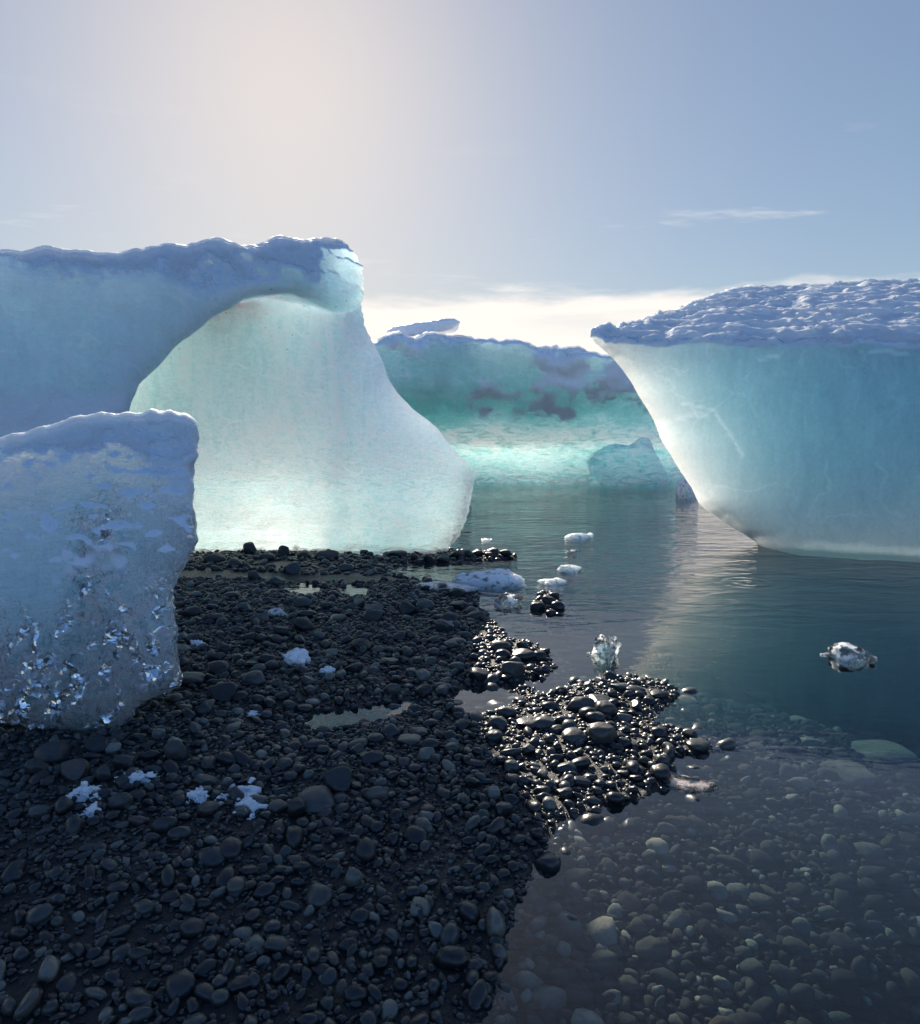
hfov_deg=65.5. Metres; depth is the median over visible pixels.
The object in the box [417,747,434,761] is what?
cobble
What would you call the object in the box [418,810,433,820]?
cobble
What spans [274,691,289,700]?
cobble
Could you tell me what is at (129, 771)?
cobble
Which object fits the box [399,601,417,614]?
cobble
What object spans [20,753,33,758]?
cobble
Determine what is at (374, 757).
cobble
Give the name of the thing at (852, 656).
ice chunk
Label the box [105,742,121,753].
cobble
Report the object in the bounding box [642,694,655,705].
cobble
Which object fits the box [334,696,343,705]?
cobble
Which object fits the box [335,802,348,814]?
cobble
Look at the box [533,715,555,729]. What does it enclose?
cobble
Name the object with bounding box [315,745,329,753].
cobble
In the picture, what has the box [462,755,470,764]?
cobble
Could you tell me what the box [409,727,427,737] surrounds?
cobble
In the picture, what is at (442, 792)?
cobble
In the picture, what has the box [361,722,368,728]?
cobble
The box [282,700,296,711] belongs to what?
cobble
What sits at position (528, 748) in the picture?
cobble
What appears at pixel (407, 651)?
cobble
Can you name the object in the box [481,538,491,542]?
ice chunk
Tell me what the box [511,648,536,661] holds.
cobble
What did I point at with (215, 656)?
cobble
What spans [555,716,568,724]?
cobble
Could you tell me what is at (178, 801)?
cobble
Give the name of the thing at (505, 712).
cobble
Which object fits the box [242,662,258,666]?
cobble
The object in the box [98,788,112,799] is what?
cobble
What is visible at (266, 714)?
cobble
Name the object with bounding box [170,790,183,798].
cobble
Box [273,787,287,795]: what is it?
cobble
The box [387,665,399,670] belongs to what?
cobble
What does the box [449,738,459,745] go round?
cobble
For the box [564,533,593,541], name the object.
ice chunk
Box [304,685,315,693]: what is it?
cobble
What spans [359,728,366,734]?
cobble
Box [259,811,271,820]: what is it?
cobble
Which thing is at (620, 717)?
cobble
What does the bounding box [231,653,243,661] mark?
cobble
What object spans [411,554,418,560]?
cobble
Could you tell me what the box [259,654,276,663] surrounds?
cobble
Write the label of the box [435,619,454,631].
cobble
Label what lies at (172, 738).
cobble
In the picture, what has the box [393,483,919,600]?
water
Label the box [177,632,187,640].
cobble
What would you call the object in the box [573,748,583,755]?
cobble
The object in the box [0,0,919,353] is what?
sky
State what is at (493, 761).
cobble
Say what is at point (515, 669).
cobble
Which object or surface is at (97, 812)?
cobble
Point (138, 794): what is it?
cobble
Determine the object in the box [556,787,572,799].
cobble
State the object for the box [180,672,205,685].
cobble
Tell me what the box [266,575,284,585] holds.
cobble
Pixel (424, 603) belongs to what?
cobble
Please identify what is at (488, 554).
cobble
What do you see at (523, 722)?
cobble
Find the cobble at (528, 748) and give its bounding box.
[522,743,535,754]
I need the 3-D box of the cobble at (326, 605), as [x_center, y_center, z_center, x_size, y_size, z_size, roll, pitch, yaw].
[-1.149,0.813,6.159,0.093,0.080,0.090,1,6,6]
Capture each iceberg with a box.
[0,235,473,554]
[372,330,684,504]
[589,278,919,561]
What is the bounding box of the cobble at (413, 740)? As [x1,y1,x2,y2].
[396,734,421,746]
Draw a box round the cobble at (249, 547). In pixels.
[243,542,256,554]
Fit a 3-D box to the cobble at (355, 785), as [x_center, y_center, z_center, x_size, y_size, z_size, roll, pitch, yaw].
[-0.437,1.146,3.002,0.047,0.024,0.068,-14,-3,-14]
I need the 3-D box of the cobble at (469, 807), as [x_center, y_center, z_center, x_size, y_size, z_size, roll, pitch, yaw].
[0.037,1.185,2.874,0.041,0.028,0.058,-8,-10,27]
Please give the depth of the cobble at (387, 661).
4.68 m
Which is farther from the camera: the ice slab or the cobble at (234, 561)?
the ice slab
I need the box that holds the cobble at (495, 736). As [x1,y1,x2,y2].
[485,730,502,742]
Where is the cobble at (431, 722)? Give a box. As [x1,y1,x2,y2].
[422,718,437,727]
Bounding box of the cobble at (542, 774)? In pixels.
[537,769,547,779]
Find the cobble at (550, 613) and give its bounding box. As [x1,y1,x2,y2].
[545,610,555,616]
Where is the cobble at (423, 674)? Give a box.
[416,668,430,681]
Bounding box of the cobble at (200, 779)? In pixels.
[193,773,217,785]
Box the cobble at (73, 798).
[65,791,75,801]
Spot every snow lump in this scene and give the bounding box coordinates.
[190,640,203,645]
[248,710,260,715]
[282,648,310,666]
[319,666,335,674]
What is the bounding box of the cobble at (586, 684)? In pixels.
[583,681,593,688]
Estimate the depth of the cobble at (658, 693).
4.13 m
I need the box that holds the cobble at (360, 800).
[355,797,365,803]
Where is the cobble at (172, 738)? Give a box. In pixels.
[167,736,182,741]
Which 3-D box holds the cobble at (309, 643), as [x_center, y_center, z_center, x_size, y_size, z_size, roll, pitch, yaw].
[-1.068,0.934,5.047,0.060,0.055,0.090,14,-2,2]
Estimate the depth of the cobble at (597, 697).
4.03 m
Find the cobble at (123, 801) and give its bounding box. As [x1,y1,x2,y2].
[108,792,133,810]
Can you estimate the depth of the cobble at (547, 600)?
6.46 m
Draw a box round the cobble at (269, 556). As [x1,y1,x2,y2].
[259,553,275,560]
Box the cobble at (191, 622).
[183,620,195,624]
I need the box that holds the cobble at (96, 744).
[83,736,109,753]
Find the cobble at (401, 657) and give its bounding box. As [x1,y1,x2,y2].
[398,656,409,659]
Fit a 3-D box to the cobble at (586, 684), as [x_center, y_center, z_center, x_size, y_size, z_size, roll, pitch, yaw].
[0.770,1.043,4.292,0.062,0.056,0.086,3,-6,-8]
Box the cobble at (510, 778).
[504,773,519,783]
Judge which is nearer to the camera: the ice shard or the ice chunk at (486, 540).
the ice shard
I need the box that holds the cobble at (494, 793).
[488,785,500,799]
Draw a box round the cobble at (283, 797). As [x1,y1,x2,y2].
[276,794,287,800]
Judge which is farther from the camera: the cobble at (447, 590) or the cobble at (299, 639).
the cobble at (447, 590)
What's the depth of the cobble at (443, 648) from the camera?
4.94 m
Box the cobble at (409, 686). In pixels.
[404,683,413,689]
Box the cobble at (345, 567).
[338,564,353,570]
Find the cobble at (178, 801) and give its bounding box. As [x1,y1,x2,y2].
[171,794,185,806]
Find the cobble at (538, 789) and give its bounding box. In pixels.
[533,785,550,793]
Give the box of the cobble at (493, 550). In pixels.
[485,547,498,554]
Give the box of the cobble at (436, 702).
[432,701,442,704]
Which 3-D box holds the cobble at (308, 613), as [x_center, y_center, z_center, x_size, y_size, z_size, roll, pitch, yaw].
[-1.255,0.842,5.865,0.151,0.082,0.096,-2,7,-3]
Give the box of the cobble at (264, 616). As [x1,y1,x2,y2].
[249,612,268,622]
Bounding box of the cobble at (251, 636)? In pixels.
[242,632,257,640]
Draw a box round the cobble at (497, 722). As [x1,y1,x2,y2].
[488,715,506,730]
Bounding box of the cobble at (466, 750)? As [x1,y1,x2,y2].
[462,746,472,754]
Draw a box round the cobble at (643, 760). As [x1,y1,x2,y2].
[638,756,650,765]
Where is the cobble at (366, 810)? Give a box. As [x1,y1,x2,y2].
[361,807,371,814]
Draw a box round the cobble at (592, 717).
[585,712,605,722]
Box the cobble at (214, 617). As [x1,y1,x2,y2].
[205,614,224,622]
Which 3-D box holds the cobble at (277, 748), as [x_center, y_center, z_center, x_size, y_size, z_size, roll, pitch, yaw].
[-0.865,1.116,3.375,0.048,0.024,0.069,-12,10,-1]
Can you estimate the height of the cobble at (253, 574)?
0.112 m
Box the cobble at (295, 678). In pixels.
[291,675,298,681]
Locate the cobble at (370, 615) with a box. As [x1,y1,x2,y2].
[363,608,381,621]
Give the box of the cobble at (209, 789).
[195,786,212,794]
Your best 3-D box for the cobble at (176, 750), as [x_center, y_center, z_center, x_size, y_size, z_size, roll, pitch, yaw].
[-1.293,1.090,3.260,0.106,0.095,0.077,0,6,1]
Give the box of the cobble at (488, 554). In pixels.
[485,552,493,557]
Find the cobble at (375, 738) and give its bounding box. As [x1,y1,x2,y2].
[367,733,383,744]
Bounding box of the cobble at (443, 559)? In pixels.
[436,555,449,562]
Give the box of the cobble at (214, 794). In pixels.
[209,790,220,799]
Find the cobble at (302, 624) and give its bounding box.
[293,617,312,631]
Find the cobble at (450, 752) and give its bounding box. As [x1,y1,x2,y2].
[446,750,453,756]
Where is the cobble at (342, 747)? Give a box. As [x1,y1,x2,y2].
[336,741,347,751]
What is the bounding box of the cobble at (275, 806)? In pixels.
[267,799,287,813]
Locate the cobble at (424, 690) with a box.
[415,684,432,696]
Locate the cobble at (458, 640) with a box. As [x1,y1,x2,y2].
[452,637,465,643]
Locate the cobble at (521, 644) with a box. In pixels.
[516,641,527,647]
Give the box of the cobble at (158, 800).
[154,797,162,804]
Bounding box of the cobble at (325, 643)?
[320,639,330,647]
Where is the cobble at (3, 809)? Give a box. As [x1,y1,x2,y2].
[0,805,6,815]
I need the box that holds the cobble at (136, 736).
[129,733,146,739]
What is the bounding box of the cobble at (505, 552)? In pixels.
[499,549,511,556]
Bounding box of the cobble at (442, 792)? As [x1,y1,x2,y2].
[436,786,450,799]
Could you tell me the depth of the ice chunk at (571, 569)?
8.14 m
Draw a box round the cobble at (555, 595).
[550,592,558,599]
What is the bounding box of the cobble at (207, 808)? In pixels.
[197,801,220,816]
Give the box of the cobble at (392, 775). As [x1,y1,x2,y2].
[385,770,399,780]
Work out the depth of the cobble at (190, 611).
5.84 m
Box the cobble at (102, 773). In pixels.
[95,765,111,781]
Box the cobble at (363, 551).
[360,550,368,554]
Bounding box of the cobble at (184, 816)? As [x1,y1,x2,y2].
[176,812,190,819]
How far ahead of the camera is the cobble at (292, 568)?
7.83 m
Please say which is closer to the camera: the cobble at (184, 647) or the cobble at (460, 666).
the cobble at (460, 666)
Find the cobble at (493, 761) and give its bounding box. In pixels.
[490,755,497,764]
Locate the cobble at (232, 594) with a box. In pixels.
[223,592,239,598]
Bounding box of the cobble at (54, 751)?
[34,740,69,764]
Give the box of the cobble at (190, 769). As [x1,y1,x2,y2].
[187,766,194,773]
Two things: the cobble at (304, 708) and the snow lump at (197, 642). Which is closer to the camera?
the cobble at (304, 708)
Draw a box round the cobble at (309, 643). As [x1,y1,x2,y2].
[304,641,312,646]
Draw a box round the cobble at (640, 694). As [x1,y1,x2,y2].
[634,690,644,698]
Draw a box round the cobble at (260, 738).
[256,734,264,742]
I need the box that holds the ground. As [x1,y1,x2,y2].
[0,502,919,1023]
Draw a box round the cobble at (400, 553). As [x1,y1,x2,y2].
[388,550,407,557]
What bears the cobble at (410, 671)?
on the ground
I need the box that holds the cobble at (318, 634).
[312,631,324,638]
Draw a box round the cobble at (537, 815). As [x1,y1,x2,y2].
[534,812,540,819]
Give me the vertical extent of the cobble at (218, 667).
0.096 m
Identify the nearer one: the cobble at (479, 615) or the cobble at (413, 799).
the cobble at (413, 799)
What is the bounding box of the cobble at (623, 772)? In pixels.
[617,770,629,775]
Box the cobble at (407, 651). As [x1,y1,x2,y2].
[401,646,414,657]
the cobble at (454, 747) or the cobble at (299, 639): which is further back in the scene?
the cobble at (299, 639)
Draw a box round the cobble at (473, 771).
[470,769,479,773]
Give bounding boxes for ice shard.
[268,605,286,617]
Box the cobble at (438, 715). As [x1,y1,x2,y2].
[432,711,442,719]
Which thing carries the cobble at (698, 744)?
on the ground
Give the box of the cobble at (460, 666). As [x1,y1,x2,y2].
[448,662,464,671]
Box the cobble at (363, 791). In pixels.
[361,788,368,798]
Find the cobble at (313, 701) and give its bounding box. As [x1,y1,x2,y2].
[305,698,320,705]
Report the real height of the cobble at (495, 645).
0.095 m
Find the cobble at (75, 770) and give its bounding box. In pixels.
[61,758,89,780]
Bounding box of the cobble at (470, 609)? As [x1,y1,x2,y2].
[466,606,478,613]
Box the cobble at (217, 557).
[203,553,225,563]
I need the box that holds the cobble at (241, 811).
[234,805,250,817]
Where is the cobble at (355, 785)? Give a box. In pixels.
[350,781,360,789]
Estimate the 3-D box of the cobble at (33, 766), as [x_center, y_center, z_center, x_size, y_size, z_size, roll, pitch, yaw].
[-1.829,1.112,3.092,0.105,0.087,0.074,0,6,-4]
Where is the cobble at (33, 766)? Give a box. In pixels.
[24,758,49,775]
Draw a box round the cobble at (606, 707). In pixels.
[594,700,618,716]
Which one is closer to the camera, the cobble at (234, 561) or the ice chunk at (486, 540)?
the cobble at (234, 561)
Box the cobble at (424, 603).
[416,598,434,609]
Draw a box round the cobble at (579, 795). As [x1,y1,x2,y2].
[573,791,584,799]
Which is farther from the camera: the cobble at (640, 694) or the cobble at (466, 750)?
the cobble at (640, 694)
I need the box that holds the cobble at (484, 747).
[480,744,488,752]
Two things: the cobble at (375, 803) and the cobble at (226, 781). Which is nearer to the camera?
the cobble at (375, 803)
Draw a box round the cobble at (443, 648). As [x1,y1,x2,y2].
[440,646,446,650]
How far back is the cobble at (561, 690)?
4.18 m
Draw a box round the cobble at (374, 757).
[362,750,384,764]
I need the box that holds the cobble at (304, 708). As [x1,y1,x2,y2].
[296,704,312,712]
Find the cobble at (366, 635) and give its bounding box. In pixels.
[360,632,371,639]
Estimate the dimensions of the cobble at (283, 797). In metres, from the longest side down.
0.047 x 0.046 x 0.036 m
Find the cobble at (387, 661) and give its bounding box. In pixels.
[380,657,398,664]
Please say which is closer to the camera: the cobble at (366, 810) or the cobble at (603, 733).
the cobble at (366, 810)
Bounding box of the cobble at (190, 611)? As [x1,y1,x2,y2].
[182,606,201,616]
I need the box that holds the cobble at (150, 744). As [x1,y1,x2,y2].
[140,740,155,748]
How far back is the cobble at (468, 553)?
9.01 m
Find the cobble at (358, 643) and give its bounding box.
[351,638,370,650]
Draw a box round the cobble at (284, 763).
[275,757,292,770]
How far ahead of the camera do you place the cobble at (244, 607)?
5.99 m
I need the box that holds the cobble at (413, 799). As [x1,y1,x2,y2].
[405,796,418,803]
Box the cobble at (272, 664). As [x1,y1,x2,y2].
[264,660,279,669]
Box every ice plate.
[416,581,482,591]
[428,664,451,672]
[659,771,718,794]
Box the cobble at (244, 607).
[236,602,251,611]
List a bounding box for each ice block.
[0,408,199,730]
[676,479,700,509]
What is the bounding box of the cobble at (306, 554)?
[297,551,311,558]
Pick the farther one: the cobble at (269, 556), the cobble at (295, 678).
the cobble at (269, 556)
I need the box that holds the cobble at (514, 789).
[509,783,518,794]
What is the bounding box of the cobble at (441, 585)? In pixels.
[437,583,446,587]
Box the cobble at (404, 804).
[397,801,409,808]
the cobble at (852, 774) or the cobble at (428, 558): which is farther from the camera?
the cobble at (428, 558)
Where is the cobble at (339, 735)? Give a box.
[334,733,345,738]
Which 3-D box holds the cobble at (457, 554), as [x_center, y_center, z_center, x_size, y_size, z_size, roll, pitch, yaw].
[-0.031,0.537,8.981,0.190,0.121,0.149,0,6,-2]
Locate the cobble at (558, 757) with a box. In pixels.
[549,754,563,761]
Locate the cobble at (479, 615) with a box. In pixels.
[467,610,486,620]
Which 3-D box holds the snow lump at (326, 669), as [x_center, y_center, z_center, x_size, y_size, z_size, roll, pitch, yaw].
[-0.831,0.998,4.477,0.102,0.074,0.104,0,6,0]
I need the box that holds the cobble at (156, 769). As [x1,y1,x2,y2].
[148,765,162,773]
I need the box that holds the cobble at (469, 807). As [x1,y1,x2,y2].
[464,803,474,810]
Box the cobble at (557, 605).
[551,601,563,609]
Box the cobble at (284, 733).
[279,729,290,739]
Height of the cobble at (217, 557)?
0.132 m
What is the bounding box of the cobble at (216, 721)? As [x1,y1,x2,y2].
[210,717,223,725]
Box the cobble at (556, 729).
[548,724,562,733]
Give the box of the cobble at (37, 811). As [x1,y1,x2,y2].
[28,805,51,818]
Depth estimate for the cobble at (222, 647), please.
4.89 m
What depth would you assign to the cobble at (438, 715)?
3.80 m
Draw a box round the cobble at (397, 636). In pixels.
[391,633,404,640]
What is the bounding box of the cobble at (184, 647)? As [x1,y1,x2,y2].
[177,644,190,652]
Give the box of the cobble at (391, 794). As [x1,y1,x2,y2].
[388,791,395,797]
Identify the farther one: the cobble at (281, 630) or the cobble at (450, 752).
the cobble at (281, 630)
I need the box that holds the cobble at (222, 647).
[216,641,231,651]
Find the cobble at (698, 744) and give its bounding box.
[686,738,709,750]
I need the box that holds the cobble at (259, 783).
[255,781,264,791]
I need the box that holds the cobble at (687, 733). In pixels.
[682,728,697,737]
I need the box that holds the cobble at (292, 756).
[286,753,296,759]
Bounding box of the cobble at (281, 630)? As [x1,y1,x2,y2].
[274,626,289,635]
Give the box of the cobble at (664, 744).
[662,742,675,751]
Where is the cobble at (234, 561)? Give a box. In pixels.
[228,558,241,566]
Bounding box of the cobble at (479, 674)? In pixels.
[469,667,490,680]
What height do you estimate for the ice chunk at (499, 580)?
0.233 m
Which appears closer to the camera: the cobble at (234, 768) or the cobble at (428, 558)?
the cobble at (234, 768)
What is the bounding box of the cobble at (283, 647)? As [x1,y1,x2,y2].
[278,645,287,649]
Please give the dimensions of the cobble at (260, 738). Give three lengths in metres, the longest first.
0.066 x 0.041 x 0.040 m
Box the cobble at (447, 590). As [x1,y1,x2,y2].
[437,588,450,593]
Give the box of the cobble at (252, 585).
[245,583,259,588]
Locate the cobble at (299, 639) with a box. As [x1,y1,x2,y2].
[294,634,304,643]
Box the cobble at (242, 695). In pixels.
[233,691,248,701]
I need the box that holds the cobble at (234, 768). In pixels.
[227,764,239,773]
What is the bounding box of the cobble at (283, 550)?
[278,545,289,556]
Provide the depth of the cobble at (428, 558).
8.67 m
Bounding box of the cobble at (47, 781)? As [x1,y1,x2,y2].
[40,775,54,786]
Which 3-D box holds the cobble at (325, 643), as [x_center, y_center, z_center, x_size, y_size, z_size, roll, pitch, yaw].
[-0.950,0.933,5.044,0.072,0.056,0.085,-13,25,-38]
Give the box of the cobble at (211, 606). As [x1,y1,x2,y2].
[206,604,217,609]
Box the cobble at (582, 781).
[574,776,590,786]
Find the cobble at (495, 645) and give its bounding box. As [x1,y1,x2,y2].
[490,640,510,651]
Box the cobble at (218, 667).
[207,660,229,674]
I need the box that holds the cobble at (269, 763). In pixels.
[261,757,276,770]
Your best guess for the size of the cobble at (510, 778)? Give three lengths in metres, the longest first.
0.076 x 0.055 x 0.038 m
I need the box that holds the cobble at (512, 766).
[504,760,519,773]
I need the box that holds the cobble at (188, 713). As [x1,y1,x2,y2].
[183,708,196,718]
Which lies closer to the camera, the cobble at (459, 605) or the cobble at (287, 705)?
the cobble at (287, 705)
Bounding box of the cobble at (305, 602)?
[293,597,310,607]
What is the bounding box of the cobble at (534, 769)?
[530,766,539,773]
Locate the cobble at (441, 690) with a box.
[435,684,447,695]
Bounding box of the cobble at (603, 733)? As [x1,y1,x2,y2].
[587,722,617,744]
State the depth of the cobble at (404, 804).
2.86 m
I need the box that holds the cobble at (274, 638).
[269,634,283,642]
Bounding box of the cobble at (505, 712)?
[496,706,515,718]
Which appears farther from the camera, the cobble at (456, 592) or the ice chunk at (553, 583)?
the ice chunk at (553, 583)
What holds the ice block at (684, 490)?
on the water
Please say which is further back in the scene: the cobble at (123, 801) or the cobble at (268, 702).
the cobble at (268, 702)
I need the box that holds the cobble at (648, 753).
[640,750,652,757]
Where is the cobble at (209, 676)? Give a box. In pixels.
[205,673,218,680]
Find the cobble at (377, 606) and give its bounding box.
[364,604,383,610]
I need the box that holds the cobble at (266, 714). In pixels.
[261,710,271,718]
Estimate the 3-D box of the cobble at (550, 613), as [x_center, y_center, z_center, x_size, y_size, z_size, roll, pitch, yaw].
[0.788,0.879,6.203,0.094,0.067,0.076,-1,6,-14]
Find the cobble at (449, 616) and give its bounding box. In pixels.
[441,612,459,621]
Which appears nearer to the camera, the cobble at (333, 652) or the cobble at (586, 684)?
the cobble at (586, 684)
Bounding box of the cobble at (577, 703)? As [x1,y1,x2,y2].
[566,696,594,710]
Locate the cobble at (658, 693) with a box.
[649,689,669,698]
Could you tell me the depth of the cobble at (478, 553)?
9.10 m
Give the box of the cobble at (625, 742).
[616,737,630,748]
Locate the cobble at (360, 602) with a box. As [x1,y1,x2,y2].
[353,598,364,607]
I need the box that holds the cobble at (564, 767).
[556,762,576,773]
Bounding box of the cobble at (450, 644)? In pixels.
[445,639,457,649]
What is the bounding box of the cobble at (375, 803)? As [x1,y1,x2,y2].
[370,799,381,808]
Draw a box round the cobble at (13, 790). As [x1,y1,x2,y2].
[6,787,20,793]
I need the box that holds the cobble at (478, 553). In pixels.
[473,550,482,556]
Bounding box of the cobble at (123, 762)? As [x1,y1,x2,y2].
[114,755,135,769]
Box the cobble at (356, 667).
[344,662,362,672]
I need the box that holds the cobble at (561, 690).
[555,686,567,695]
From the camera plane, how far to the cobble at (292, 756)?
3.25 m
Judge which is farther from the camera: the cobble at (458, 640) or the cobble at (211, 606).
the cobble at (211, 606)
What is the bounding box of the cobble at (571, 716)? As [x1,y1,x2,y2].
[567,714,575,719]
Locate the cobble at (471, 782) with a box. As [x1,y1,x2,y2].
[464,776,480,787]
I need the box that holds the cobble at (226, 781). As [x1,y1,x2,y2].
[219,777,232,786]
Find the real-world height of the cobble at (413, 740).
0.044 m
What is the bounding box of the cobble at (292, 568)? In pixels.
[284,562,299,573]
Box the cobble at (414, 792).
[406,787,420,796]
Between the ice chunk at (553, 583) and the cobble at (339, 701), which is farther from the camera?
the ice chunk at (553, 583)
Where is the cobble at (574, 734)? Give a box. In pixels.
[561,727,587,741]
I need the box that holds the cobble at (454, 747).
[444,742,459,754]
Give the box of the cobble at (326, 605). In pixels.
[320,602,331,609]
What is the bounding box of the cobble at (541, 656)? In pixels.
[535,651,546,660]
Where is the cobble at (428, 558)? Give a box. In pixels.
[423,554,434,562]
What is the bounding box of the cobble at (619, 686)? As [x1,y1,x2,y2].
[610,683,628,690]
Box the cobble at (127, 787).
[122,783,134,791]
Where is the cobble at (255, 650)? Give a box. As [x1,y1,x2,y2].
[251,648,259,653]
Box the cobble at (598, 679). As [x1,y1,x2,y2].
[594,677,607,682]
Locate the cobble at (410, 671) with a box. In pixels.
[406,668,415,675]
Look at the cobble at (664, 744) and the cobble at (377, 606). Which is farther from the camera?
the cobble at (377, 606)
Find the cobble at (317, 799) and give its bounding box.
[297,785,335,813]
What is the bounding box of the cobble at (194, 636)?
[186,633,202,643]
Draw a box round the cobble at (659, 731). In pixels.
[651,726,666,737]
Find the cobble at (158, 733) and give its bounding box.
[152,728,165,738]
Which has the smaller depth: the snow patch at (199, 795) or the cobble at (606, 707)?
the snow patch at (199, 795)
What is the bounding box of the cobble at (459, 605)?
[449,600,464,609]
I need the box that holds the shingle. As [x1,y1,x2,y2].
[0,547,919,1023]
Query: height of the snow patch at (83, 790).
0.075 m
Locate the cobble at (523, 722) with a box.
[515,717,535,729]
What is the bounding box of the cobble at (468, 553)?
[463,549,473,557]
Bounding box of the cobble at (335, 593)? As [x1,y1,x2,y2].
[327,590,338,597]
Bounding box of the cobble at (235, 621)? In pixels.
[231,618,242,624]
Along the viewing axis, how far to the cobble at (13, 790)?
2.93 m
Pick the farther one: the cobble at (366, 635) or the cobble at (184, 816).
the cobble at (366, 635)
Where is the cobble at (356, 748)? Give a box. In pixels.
[349,744,364,754]
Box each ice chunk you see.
[451,568,526,592]
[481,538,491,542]
[494,592,522,609]
[536,578,566,587]
[557,565,581,574]
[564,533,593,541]
[587,634,621,665]
[820,642,876,668]
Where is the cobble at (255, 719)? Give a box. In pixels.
[250,715,261,722]
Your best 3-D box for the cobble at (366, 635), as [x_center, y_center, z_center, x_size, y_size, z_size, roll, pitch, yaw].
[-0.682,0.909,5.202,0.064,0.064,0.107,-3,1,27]
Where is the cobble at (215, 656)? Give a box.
[206,652,224,660]
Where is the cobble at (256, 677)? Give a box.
[242,670,265,685]
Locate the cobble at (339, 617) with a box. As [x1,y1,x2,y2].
[329,614,346,621]
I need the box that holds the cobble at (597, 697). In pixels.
[588,694,609,703]
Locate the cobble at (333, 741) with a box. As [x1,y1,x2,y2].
[328,739,339,743]
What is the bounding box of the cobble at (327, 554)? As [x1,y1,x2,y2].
[315,550,337,559]
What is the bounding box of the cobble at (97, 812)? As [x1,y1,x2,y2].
[93,809,102,815]
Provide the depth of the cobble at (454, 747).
3.35 m
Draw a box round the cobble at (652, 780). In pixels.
[647,777,655,784]
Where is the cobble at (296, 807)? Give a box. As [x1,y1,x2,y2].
[287,798,305,816]
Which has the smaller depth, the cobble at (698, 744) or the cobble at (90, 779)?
the cobble at (90, 779)
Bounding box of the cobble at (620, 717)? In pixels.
[616,713,631,722]
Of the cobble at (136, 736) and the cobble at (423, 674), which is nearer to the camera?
the cobble at (136, 736)
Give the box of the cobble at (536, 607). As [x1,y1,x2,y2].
[530,602,544,612]
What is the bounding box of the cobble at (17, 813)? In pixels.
[5,808,24,820]
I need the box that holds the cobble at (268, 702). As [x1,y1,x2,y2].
[262,697,276,709]
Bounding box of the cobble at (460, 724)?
[454,719,470,730]
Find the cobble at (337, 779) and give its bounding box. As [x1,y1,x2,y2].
[323,766,351,792]
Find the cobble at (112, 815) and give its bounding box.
[105,810,120,820]
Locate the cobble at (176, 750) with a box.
[164,740,188,760]
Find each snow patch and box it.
[66,781,101,801]
[77,801,102,818]
[114,771,159,783]
[185,785,210,803]
[214,777,261,805]
[232,797,267,819]
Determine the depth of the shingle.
2.62 m
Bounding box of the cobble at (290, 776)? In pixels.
[283,771,297,782]
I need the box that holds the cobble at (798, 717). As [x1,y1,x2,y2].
[790,715,805,719]
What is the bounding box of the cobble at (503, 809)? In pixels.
[495,801,512,816]
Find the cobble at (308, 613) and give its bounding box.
[298,610,315,617]
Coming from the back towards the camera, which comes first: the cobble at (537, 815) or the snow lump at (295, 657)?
the snow lump at (295, 657)
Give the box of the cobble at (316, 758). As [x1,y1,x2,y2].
[312,755,321,761]
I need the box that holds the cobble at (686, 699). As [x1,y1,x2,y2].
[677,695,696,704]
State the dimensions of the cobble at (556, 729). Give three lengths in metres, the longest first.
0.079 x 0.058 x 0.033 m
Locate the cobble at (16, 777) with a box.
[12,774,20,781]
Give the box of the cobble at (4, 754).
[0,752,8,757]
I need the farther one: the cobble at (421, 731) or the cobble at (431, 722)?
the cobble at (431, 722)
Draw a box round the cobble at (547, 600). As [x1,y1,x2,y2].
[542,596,554,604]
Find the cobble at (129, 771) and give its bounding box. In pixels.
[125,767,140,775]
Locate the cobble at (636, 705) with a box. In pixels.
[631,699,641,711]
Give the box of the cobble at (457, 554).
[450,550,464,558]
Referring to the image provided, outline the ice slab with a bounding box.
[387,318,459,336]
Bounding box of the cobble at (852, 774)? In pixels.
[819,760,877,788]
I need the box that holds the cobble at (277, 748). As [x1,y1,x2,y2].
[272,744,281,752]
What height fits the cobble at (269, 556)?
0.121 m
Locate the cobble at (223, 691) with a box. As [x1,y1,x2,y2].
[207,682,237,701]
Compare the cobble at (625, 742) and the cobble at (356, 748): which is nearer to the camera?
the cobble at (356, 748)
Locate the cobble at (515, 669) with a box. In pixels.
[501,661,524,676]
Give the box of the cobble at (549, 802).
[542,796,556,809]
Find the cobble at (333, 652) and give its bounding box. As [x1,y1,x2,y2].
[325,649,337,655]
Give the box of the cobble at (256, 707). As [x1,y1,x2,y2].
[249,704,262,711]
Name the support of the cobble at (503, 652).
on the ground
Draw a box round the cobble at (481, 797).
[478,793,485,802]
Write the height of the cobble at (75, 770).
0.098 m
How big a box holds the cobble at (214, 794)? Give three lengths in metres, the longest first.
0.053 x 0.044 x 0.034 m
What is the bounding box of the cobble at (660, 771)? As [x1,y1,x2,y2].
[650,763,670,780]
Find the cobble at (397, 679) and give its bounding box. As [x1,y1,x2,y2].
[389,675,401,683]
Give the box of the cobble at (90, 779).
[80,776,94,785]
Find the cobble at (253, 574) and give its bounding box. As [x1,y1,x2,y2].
[247,570,258,579]
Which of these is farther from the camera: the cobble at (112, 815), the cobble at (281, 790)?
the cobble at (281, 790)
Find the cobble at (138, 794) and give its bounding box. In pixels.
[130,790,146,800]
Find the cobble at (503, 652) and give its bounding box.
[495,649,510,658]
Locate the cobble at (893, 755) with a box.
[851,740,919,773]
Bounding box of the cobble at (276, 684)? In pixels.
[271,681,284,687]
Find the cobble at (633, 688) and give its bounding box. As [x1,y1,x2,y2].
[624,685,644,692]
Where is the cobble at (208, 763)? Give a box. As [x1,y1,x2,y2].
[201,757,215,770]
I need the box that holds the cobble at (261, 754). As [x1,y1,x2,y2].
[255,750,266,758]
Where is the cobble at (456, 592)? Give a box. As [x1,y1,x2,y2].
[448,588,464,597]

